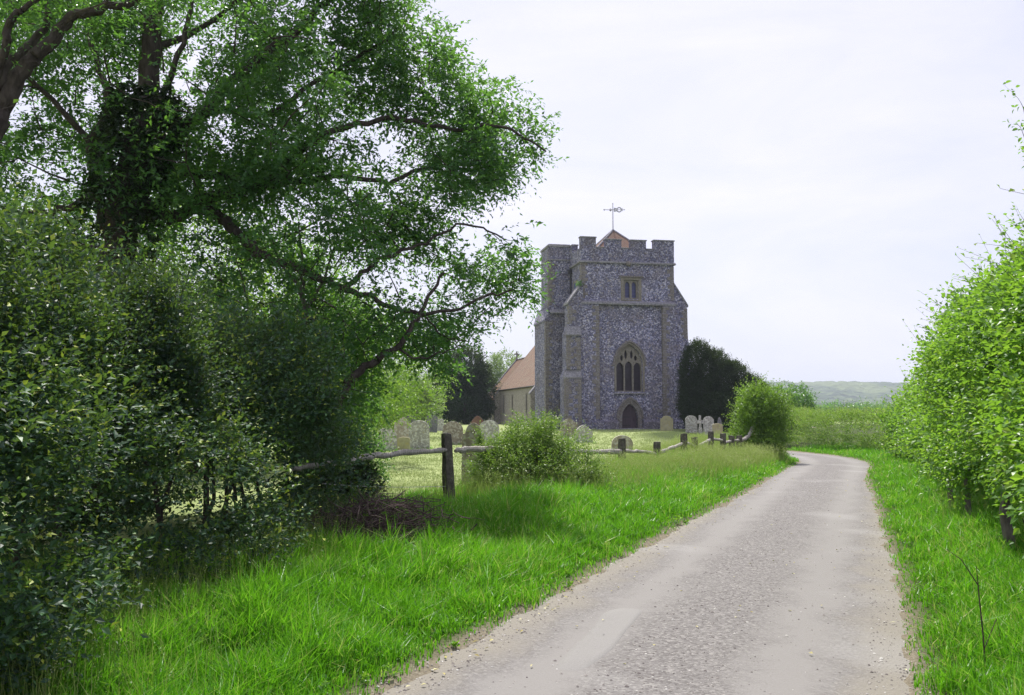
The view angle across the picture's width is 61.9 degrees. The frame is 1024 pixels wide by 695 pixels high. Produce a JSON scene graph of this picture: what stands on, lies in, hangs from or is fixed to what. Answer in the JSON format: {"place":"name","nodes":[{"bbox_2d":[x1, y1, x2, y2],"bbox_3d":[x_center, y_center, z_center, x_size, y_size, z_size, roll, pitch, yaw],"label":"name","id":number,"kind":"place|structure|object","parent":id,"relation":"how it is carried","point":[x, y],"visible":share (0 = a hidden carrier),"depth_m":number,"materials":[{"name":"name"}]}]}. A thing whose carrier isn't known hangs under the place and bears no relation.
{"place":"outdoors","nodes":[
{"label":"outdoors","id":0,"kind":"place"},
{"bbox_2d":[392,436,629,483],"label":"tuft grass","id":1,"kind":"structure","parent":0,"point":[458,444],"depth_m":33.70,"materials":[{"name":"green plant"}]},
{"bbox_2d":[0,414,1022,694],"bbox_3d":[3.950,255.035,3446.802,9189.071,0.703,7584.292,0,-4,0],"label":"ground","id":2,"kind":"structure","parent":0,"point":[430,664],"depth_m":9.52,"materials":[{"name":"soil"}]},
{"bbox_2d":[0,230,142,489],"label":"leafy tree","id":3,"kind":"object","parent":2,"relation":"on","point":[13,485],"depth_m":16.00,"materials":[{"name":"green plant"}]},
{"bbox_2d":[17,174,231,461],"bbox_3d":[-11.642,-0.752,24.213,9.426,8.685,7.353,1,-4,-14],"label":"leafy tree","id":4,"kind":"object","parent":2,"relation":"on","point":[144,239],"depth_m":23.59,"materials":[{"name":"green plant"}]},
{"bbox_2d":[0,0,257,140],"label":"broadleaf tree","id":5,"kind":"object","parent":2,"relation":"on","point":[31,53],"visible":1,"depth_m":8.94,"materials":[{"name":"green plant"}]},
{"bbox_2d":[0,98,388,694],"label":"thicket","id":6,"kind":"object","parent":2,"relation":"on","point":[77,365],"visible":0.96,"depth_m":6.01,"materials":[{"name":"green plant"}]},
{"bbox_2d":[97,203,370,473],"bbox_3d":[-7.754,-0.331,21.139,7.934,7.554,6.631,2,-4,-20],"label":"leafy tree","id":7,"kind":"object","parent":2,"relation":"on","point":[191,468],"visible":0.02,"depth_m":20.70,"materials":[{"name":"green plant"}]},
{"bbox_2d":[0,0,568,522],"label":"broadleaf tree","id":8,"kind":"object","parent":2,"relation":"on","point":[154,146],"visible":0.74,"depth_m":12.70,"materials":[{"name":"green plant"}]},
{"bbox_2d":[186,206,432,463],"bbox_3d":[-6.775,-0.074,24.842,9.131,7.766,7.163,0,-4,0],"label":"leafy tree","id":9,"kind":"object","parent":2,"relation":"on","point":[406,390],"visible":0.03,"depth_m":24.39,"materials":[{"name":"green plant"}]},
{"bbox_2d":[228,200,396,458],"bbox_3d":[-3.312,-0.330,13.805,2.534,5.054,3.946,2,-5,-22],"label":"young tree","id":10,"kind":"object","parent":2,"relation":"on","point":[312,300],"visible":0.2,"depth_m":13.53,"materials":[{"name":"green plant"}]},
{"bbox_2d":[279,350,408,494],"bbox_3d":[-3.130,1.294,14.653,2.413,3.172,1.972,-2,-5,27],"label":"shrub","id":11,"kind":"object","parent":2,"relation":"on","point":[380,446],"visible":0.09,"depth_m":14.56,"materials":[{"name":"green plant"}]},
{"bbox_2d":[312,452,389,506],"bbox_3d":[-2.289,2.038,11.996,1.150,1.303,1.044,0,-4,0],"label":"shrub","id":12,"kind":"object","parent":2,"relation":"on","point":[361,467],"visible":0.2,"depth_m":11.87,"materials":[{"name":"green plant"}]},
{"bbox_2d":[367,373,404,428],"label":"leafy tree","id":13,"kind":"object","parent":2,"relation":"on","point":[388,408],"visible":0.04,"depth_m":59.11,"materials":[{"name":"green plant"}]},
{"bbox_2d":[314,295,458,435],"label":"leafy tree","id":14,"kind":"object","parent":2,"relation":"on","point":[415,401],"visible":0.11,"depth_m":47.32,"materials":[{"name":"green plant"}]},
{"bbox_2d":[377,428,396,450],"bbox_3d":[-4.772,3.574,32.546,0.752,1.010,0.110,-4,-7,-8],"label":"headstone","id":15,"kind":"object","parent":2,"relation":"on","point":[393,439],"visible":0.36,"depth_m":32.51,"materials":[{"name":"grey stone"}]},
{"bbox_2d":[299,483,483,546],"bbox_3d":[-1.354,1.794,8.700,2.087,0.797,1.834,1,-4,-12],"label":"brushwood heap","id":16,"kind":"object","parent":2,"relation":"on","point":[375,517],"visible":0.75,"depth_m":8.53,"materials":[{"name":"brown wood"}]},
{"bbox_2d":[394,417,410,438],"bbox_3d":[-4.609,3.626,35.850,0.720,1.398,0.110,3,-6,-4],"label":"headstone","id":17,"kind":"object","parent":2,"relation":"on","point":[402,430],"visible":0.51,"depth_m":35.81,"materials":[{"name":"beige stone"}]},
{"bbox_2d":[397,437,409,450],"bbox_3d":[-3.971,3.629,31.311,0.457,0.695,0.110,-2,-3,-2],"label":"headstone","id":18,"kind":"object","parent":2,"relation":"on","point":[403,442],"visible":0.77,"depth_m":31.26,"materials":[{"name":"beige stone"}]},
{"bbox_2d":[367,360,448,428],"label":"pale tree","id":19,"kind":"object","parent":2,"relation":"on","point":[427,400],"visible":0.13,"depth_m":70.68,"materials":[{"name":"green plant"}]},
{"bbox_2d":[409,420,429,448],"bbox_3d":[-3.678,3.530,33.809,0.816,1.288,0.110,-2,-2,-3],"label":"headstone","id":20,"kind":"object","parent":2,"relation":"on","point":[419,436],"visible":0.74,"depth_m":33.76,"materials":[{"name":"grey stone"}]},
{"bbox_2d":[426,415,437,432],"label":"headstone","id":21,"kind":"object","parent":2,"relation":"on","point":[433,428],"visible":0.64,"depth_m":59.76,"materials":[{"name":"stone"}]},
{"bbox_2d":[437,419,443,430],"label":"headstone","id":22,"kind":"object","parent":2,"relation":"on","point":[440,425],"visible":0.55,"depth_m":65.73,"materials":[{"name":"grey stone"}]},
{"bbox_2d":[442,421,462,444],"bbox_3d":[-2.627,3.874,37.853,0.912,1.188,0.110,0,-8,-2],"label":"headstone","id":23,"kind":"object","parent":2,"relation":"on","point":[454,429],"visible":0.73,"depth_m":37.82,"materials":[{"name":"grey stone"}]},
{"bbox_2d":[427,340,503,423],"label":"evergreen tree","id":24,"kind":"object","parent":2,"relation":"on","point":[472,402],"visible":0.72,"depth_m":97.22,"materials":[{"name":"green plant"}]},
{"bbox_2d":[461,423,484,483],"bbox_3d":[-0.809,2.276,17.707,0.463,1.427,0.110,1,-6,-6],"label":"headstone","id":25,"kind":"object","parent":2,"relation":"on","point":[467,441],"visible":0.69,"depth_m":17.67,"materials":[{"name":"grey stone"}]},
{"bbox_2d":[471,416,483,424],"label":"headstone","id":26,"kind":"object","parent":2,"relation":"on","point":[476,419],"visible":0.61,"depth_m":59.69,"materials":[{"name":"stone"}]},
{"bbox_2d":[479,420,499,444],"bbox_3d":[-0.985,3.765,36.858,0.888,1.253,0.110,-2,-7,-2],"label":"headstone","id":27,"kind":"object","parent":2,"relation":"on","point":[489,427],"visible":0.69,"depth_m":36.84,"materials":[{"name":"grey stone"}]},
{"bbox_2d":[485,347,522,381],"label":"distant tree","id":28,"kind":"object","parent":2,"relation":"on","point":[499,362],"visible":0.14,"depth_m":139.14,"materials":[{"name":"green plant"}]},
{"bbox_2d":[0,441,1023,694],"bbox_3d":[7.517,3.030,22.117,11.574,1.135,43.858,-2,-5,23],"label":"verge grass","id":29,"kind":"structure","parent":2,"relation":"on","point":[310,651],"depth_m":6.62,"materials":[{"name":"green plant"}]},
{"bbox_2d":[291,424,753,498],"bbox_3d":[2.574,2.400,18.948,0.211,1.302,19.962,-3,-5,32],"label":"rail fence","id":30,"kind":"object","parent":2,"relation":"on","point":[445,449],"visible":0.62,"depth_m":13.26,"materials":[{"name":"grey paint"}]},
{"bbox_2d":[456,407,620,491],"bbox_3d":[0.473,1.884,14.465,2.727,1.964,2.298,3,-5,-37],"label":"bramble bush","id":31,"kind":"object","parent":2,"relation":"on","point":[536,447],"visible":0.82,"depth_m":14.21,"materials":[{"name":"green plant"}]},
{"bbox_2d":[559,418,577,437],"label":"headstone","id":32,"kind":"object","parent":2,"relation":"on","point":[568,422],"visible":0.64,"depth_m":46.80,"materials":[{"name":"beige stone"}]},
{"bbox_2d":[575,425,592,442],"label":"headstone","id":33,"kind":"object","parent":2,"relation":"on","point":[583,432],"visible":0.55,"depth_m":40.75,"materials":[{"name":"grey stone"}]},
{"bbox_2d":[485,203,690,428],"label":"church","id":34,"kind":"structure","parent":2,"relation":"on","point":[611,338],"depth_m":72.26,"materials":[{"name":"stone"}]},
{"bbox_2d":[613,340,646,393],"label":"window","id":35,"kind":"structure","parent":34,"relation":"in","point":[627,364],"depth_m":72.13,"materials":[{"name":"stone"}]},
{"bbox_2d":[617,397,643,427],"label":"door","id":36,"kind":"structure","parent":34,"relation":"in","point":[626,414],"depth_m":71.62,"materials":[{"name":"grey wood"}]},
{"bbox_2d":[619,275,643,300],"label":"window","id":37,"kind":"structure","parent":34,"relation":"in","point":[631,288],"depth_m":72.47,"materials":[{"name":"stone"}]},
{"bbox_2d":[611,435,632,449],"bbox_3d":[4.047,3.589,31.318,0.788,0.740,0.110,2,-4,-3],"label":"headstone","id":38,"kind":"object","parent":2,"relation":"on","point":[614,443],"visible":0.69,"depth_m":31.27,"materials":[{"name":"grey stone"}]},
{"bbox_2d":[660,416,672,430],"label":"headstone","id":39,"kind":"object","parent":2,"relation":"on","point":[666,423],"visible":0.82,"depth_m":65.64,"materials":[{"name":"beige stone"}]},
{"bbox_2d":[685,415,697,432],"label":"headstone","id":40,"kind":"object","parent":2,"relation":"on","point":[690,423],"visible":0.8,"depth_m":60.67,"materials":[{"name":"grey stone"}]},
{"bbox_2d":[697,415,702,432],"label":"headstone","id":41,"kind":"object","parent":2,"relation":"on","point":[699,421],"visible":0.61,"depth_m":61.75,"materials":[{"name":"grey stone"}]},
{"bbox_2d":[703,416,713,433],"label":"headstone","id":42,"kind":"object","parent":2,"relation":"on","point":[708,422],"visible":0.75,"depth_m":59.77,"materials":[{"name":"grey stone"}]},
{"bbox_2d":[712,423,722,436],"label":"headstone","id":43,"kind":"object","parent":2,"relation":"on","point":[717,427],"visible":0.59,"depth_m":55.67,"materials":[{"name":"beige stone"}]},
{"bbox_2d":[672,336,771,431],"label":"yew","id":44,"kind":"object","parent":2,"relation":"on","point":[703,390],"visible":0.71,"depth_m":66.30,"materials":[{"name":"green plant"}]},
{"bbox_2d":[722,373,804,456],"bbox_3d":[7.920,2.313,27.333,2.694,3.137,2.703,-3,-5,35],"label":"leafy bush","id":45,"kind":"object","parent":2,"relation":"on","point":[764,419],"visible":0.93,"depth_m":27.14,"materials":[{"name":"green plant"}]},
{"bbox_2d":[753,380,819,429],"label":"dark tree","id":46,"kind":"object","parent":2,"relation":"on","point":[807,400],"visible":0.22,"depth_m":61.21,"materials":[{"name":"green plant"}]},
{"bbox_2d":[788,392,818,431],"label":"dark tree","id":47,"kind":"object","parent":2,"relation":"on","point":[807,404],"visible":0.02,"depth_m":65.42,"materials":[{"name":"green plant"}]},
{"bbox_2d":[772,397,897,450],"bbox_3d":[15.422,3.464,39.106,4.091,2.582,22.138,0,-4,3],"label":"hedge","id":48,"kind":"object","parent":2,"relation":"on","point":[820,417],"visible":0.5,"depth_m":38.80,"materials":[{"name":"green plant"}]},
{"bbox_2d":[814,399,882,412],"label":"distant tree","id":49,"kind":"object","parent":2,"relation":"on","point":[848,406],"visible":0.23,"depth_m":295.75,"materials":[{"name":"green plant"}]},
{"bbox_2d":[831,395,895,407],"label":"distant tree","id":50,"kind":"object","parent":2,"relation":"on","point":[882,404],"visible":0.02,"depth_m":416.15,"materials":[{"name":"green plant"}]},
{"bbox_2d":[869,80,1023,558],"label":"hedge","id":51,"kind":"object","parent":2,"relation":"on","point":[957,413],"visible":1,"depth_m":9.12,"materials":[{"name":"green plant"}]},
{"bbox_2d":[946,549,1000,666],"bbox_3d":[2.836,1.622,5.209,0.334,0.771,0.044,0,-4,-5],"label":"dead stem","id":52,"kind":"object","parent":2,"relation":"on","point":[984,644],"visible":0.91,"depth_m":5.20,"materials":[{"name":"plant"}]},
{"bbox_2d":[0,436,1023,694],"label":"tall grass","id":53,"kind":"structure","parent":0,"point":[620,478],"depth_m":6.41,"materials":[{"name":"green plant"}]},
{"bbox_2d":[0,431,1023,694],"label":"seeding grass","id":54,"kind":"structure","parent":0,"point":[704,453],"depth_m":16.59,"materials":[{"name":"green plant"}]},
{"bbox_2d":[0,0,1023,391],"label":"sky","id":55,"kind":"structure","parent":0,"point":[813,169],"materials":[{"name":"white"}]},
{"bbox_2d":[289,428,819,497],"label":"churchyard grass","id":56,"kind":"structure","parent":0,"point":[433,440],"depth_m":25.89,"materials":[{"name":"green plant"}]},
{"bbox_2d":[359,451,930,694],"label":"road","id":57,"kind":"structure","parent":0,"point":[794,671],"depth_m":6.69,"materials":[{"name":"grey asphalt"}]},
{"bbox_2d":[554,608,641,670],"bbox_3d":[0.644,2.047,6.074,0.301,0.025,1.821,-1,-4,19],"label":"road patch","id":58,"kind":"object","parent":57,"relation":"on","point":[599,640],"visible":1,"depth_m":5.92,"materials":[{"name":"grey asphalt"}]},
{"bbox_2d":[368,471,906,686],"bbox_3d":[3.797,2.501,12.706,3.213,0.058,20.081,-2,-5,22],"label":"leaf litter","id":59,"kind":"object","parent":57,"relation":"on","point":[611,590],"visible":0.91,"depth_m":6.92,"materials":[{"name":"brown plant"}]},
{"bbox_2d":[722,380,911,406],"bbox_3d":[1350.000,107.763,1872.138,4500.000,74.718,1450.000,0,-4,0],"label":"hills","id":60,"kind":"structure","parent":0,"point":[832,391],"depth_m":1585.38,"materials":[{"name":"green plant"}]}
]}

